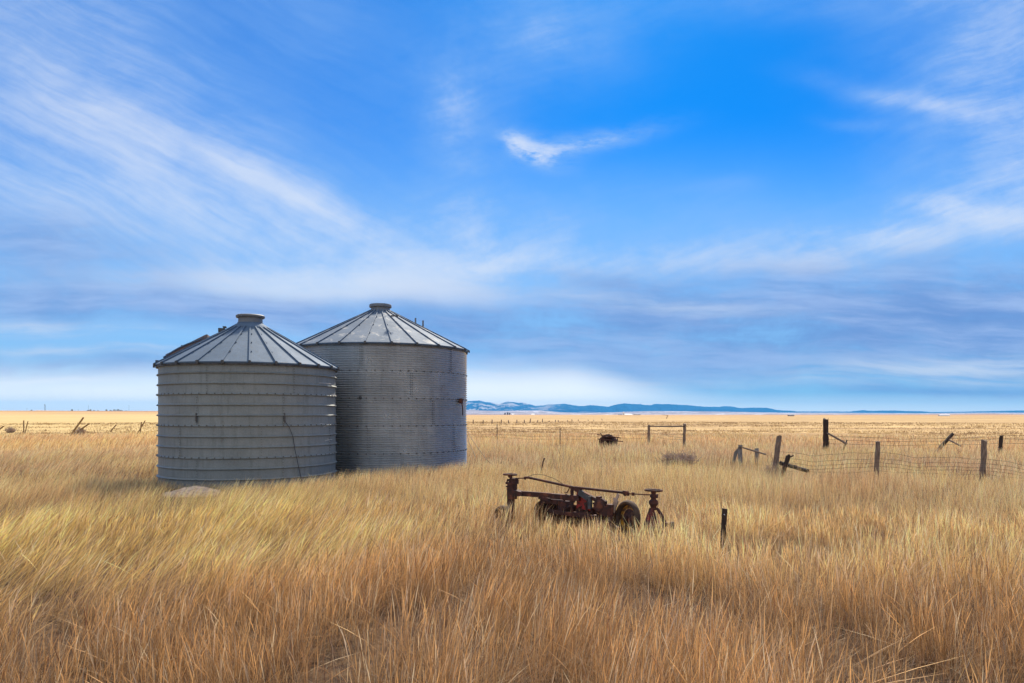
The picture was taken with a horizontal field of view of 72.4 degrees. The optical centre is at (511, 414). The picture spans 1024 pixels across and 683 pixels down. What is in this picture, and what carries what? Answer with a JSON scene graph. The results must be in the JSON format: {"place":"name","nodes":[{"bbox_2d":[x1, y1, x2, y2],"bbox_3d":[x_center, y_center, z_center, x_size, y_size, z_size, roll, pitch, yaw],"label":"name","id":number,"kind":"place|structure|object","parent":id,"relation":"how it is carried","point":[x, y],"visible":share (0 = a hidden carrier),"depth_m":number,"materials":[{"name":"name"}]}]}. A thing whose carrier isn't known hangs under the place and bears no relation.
{"place":"outdoors","nodes":[
{"label":"outdoors","id":0,"kind":"place"},
{"bbox_2d":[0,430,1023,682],"bbox_3d":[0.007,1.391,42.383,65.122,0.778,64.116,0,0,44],"label":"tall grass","id":1,"kind":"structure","parent":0,"point":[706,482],"depth_m":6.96,"materials":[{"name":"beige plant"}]},
{"bbox_2d":[0,411,1023,682],"bbox_3d":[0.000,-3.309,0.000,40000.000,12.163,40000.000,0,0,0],"label":"ground","id":2,"kind":"structure","parent":0,"point":[106,417],"depth_m":7.90,"materials":[{"name":"beige plant"}]},
{"bbox_2d":[4,426,16,432],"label":"weed clump","id":3,"kind":"object","parent":2,"relation":"on","point":[10,429],"visible":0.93,"depth_m":66.88,"materials":[{"name":"plant"}]},
{"bbox_2d":[70,417,83,434],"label":"broken post","id":4,"kind":"object","parent":2,"relation":"on","point":[78,424],"visible":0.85,"depth_m":58.94,"materials":[{"name":"beige wood"}]},
{"bbox_2d":[75,427,86,434],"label":"weed clump","id":5,"kind":"object","parent":2,"relation":"on","point":[82,431],"visible":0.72,"depth_m":59.83,"materials":[{"name":"brown plant"}]},
{"bbox_2d":[162,486,219,496],"bbox_3d":[-6.905,1.689,15.200,1.440,0.282,0.953,0,0,0],"label":"dirt mound","id":6,"kind":"object","parent":2,"relation":"on","point":[188,489],"visible":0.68,"depth_m":14.98,"materials":[{"name":"soil"}]},
{"bbox_2d":[153,314,339,489],"bbox_3d":[-6.888,-0.379,18.400,4.610,4.498,4.584,0,0,0],"label":"grain bin","id":7,"kind":"object","parent":2,"relation":"on","point":[245,398],"visible":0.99,"depth_m":16.57,"materials":[{"name":"grey metal"}]},
{"bbox_2d":[297,303,469,474],"bbox_3d":[-4.360,-0.830,23.200,5.914,5.640,5.914,0,0,0],"label":"grain bin","id":8,"kind":"object","parent":2,"relation":"on","point":[401,391],"visible":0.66,"depth_m":20.68,"materials":[{"name":"metal"}]},
{"bbox_2d":[0,421,1023,449],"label":"field stubble","id":9,"kind":"object","parent":2,"relation":"on","point":[677,431],"visible":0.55,"depth_m":80.87,"materials":[{"name":"beige plant"}]},
{"bbox_2d":[473,419,593,423],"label":"field fence","id":10,"kind":"object","parent":2,"relation":"on","point":[524,421],"visible":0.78,"depth_m":143.92,"materials":[{"name":"brown wood"}]},
{"bbox_2d":[483,425,647,439],"bbox_3d":[0.448,1.139,41.366,14.518,1.423,3.635,0,0,25],"label":"wire fence","id":11,"kind":"object","parent":2,"relation":"on","point":[560,429],"visible":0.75,"depth_m":39.26,"materials":[{"name":"metal"}]},
{"bbox_2d":[494,473,673,536],"bbox_3d":[0.971,1.381,10.102,3.018,0.985,0.501,0,0,38],"label":"farm implement","id":12,"kind":"object","parent":2,"relation":"on","point":[601,508],"visible":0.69,"depth_m":9.93,"materials":[{"name":"metal"}]},
{"bbox_2d":[598,438,616,448],"bbox_3d":[4.688,1.357,33.990,1.177,0.752,1.094,0,0,0],"label":"weed tangle","id":13,"kind":"object","parent":2,"relation":"on","point":[610,442],"visible":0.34,"depth_m":33.75,"materials":[{"name":"brown plant"}]},
{"bbox_2d":[597,433,622,446],"bbox_3d":[4.668,1.308,33.830,1.230,0.870,1.110,0,0,0],"label":"disc harrow","id":14,"kind":"object","parent":2,"relation":"on","point":[603,438],"visible":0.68,"depth_m":33.66,"materials":[{"name":"metal"}]},
{"bbox_2d":[647,423,685,447],"bbox_3d":[8.019,1.122,36.746,0.190,1.462,6.704,0,0,-4],"label":"gate frame","id":15,"kind":"object","parent":2,"relation":"on","point":[684,433],"visible":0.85,"depth_m":34.87,"materials":[{"name":"brown wood"}]},
{"bbox_2d":[654,450,703,468],"bbox_3d":[5.126,1.369,21.531,1.519,0.626,1.101,0,0,0],"label":"brush heap","id":16,"kind":"object","parent":2,"relation":"on","point":[672,457],"visible":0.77,"depth_m":21.35,"materials":[{"name":"brown plant"}]},
{"bbox_2d":[720,508,727,550],"bbox_3d":[2.658,1.522,8.788,0.092,0.688,0.056,0,0,0],"label":"wooden stake","id":17,"kind":"object","parent":2,"relation":"on","point":[724,519],"visible":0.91,"depth_m":8.78,"materials":[{"name":"brown wood"}]},
{"bbox_2d":[731,445,765,466],"bbox_3d":[7.674,1.402,22.709,1.148,0.843,0.354,0,0,29],"label":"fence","id":18,"kind":"object","parent":2,"relation":"on","point":[738,451],"visible":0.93,"depth_m":22.80,"materials":[{"name":"grey wood"}]},
{"bbox_2d":[761,462,781,480],"bbox_3d":[6.501,1.441,17.511,0.617,0.667,0.538,0,0,-28],"label":"weed tangle","id":19,"kind":"object","parent":2,"relation":"on","point":[771,469],"visible":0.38,"depth_m":17.45,"materials":[{"name":"brown plant"}]},
{"bbox_2d":[778,454,789,482],"bbox_3d":[6.587,1.409,17.005,0.356,0.900,0.129,0,0,0],"label":"broken post","id":20,"kind":"object","parent":2,"relation":"on","point":[785,464],"visible":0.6,"depth_m":16.96,"materials":[{"name":"brown wood"}]},
{"bbox_2d":[773,435,1020,483],"bbox_3d":[10.159,1.188,17.039,7.450,1.340,0.281,0,0,10],"label":"wire fence","id":21,"kind":"object","parent":2,"relation":"on","point":[982,467],"visible":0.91,"depth_m":17.22,"materials":[{"name":"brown wood"}]},
{"bbox_2d":[779,461,808,472],"bbox_3d":[6.871,1.273,17.047,0.114,0.239,0.831,0,0,-29],"label":"fallen rail","id":22,"kind":"object","parent":21,"relation":"attached to","point":[781,463],"visible":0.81,"depth_m":16.95,"materials":[{"name":"brown wood"}]},
{"bbox_2d":[822,418,1023,450],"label":"wire fence","id":23,"kind":"object","parent":2,"relation":"on","point":[826,434],"visible":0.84,"depth_m":30.53,"materials":[{"name":"brown wood"}]},
{"bbox_2d":[0,0,1023,411],"label":"sky","id":24,"kind":"structure","parent":0,"point":[786,205],"materials":[{"name":"blue"}]},
{"bbox_2d":[541,409,603,412],"bbox_3d":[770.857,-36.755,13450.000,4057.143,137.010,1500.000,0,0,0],"label":"spur hills","id":25,"kind":"structure","parent":0,"point":[572,410],"depth_m":13341.04,"materials":[{"name":"blue"}]},
{"bbox_2d":[466,400,1023,412],"bbox_3d":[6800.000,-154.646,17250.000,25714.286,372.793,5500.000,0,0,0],"label":"mountains","id":26,"kind":"structure","parent":0,"point":[506,406],"depth_m":16404.62,"materials":[{"name":"blue"}]},
{"bbox_2d":[466,410,1023,414],"bbox_3d":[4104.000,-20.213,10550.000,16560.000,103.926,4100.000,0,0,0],"label":"foothills","id":27,"kind":"structure","parent":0,"point":[484,412],"depth_m":10132.15,"materials":[{"name":"blue"}]},
{"bbox_2d":[863,414,1023,414],"bbox_3d":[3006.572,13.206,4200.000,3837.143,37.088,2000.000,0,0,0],"label":"brown rise","id":28,"kind":"structure","parent":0,"point":[943,414],"depth_m":3763.32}
]}

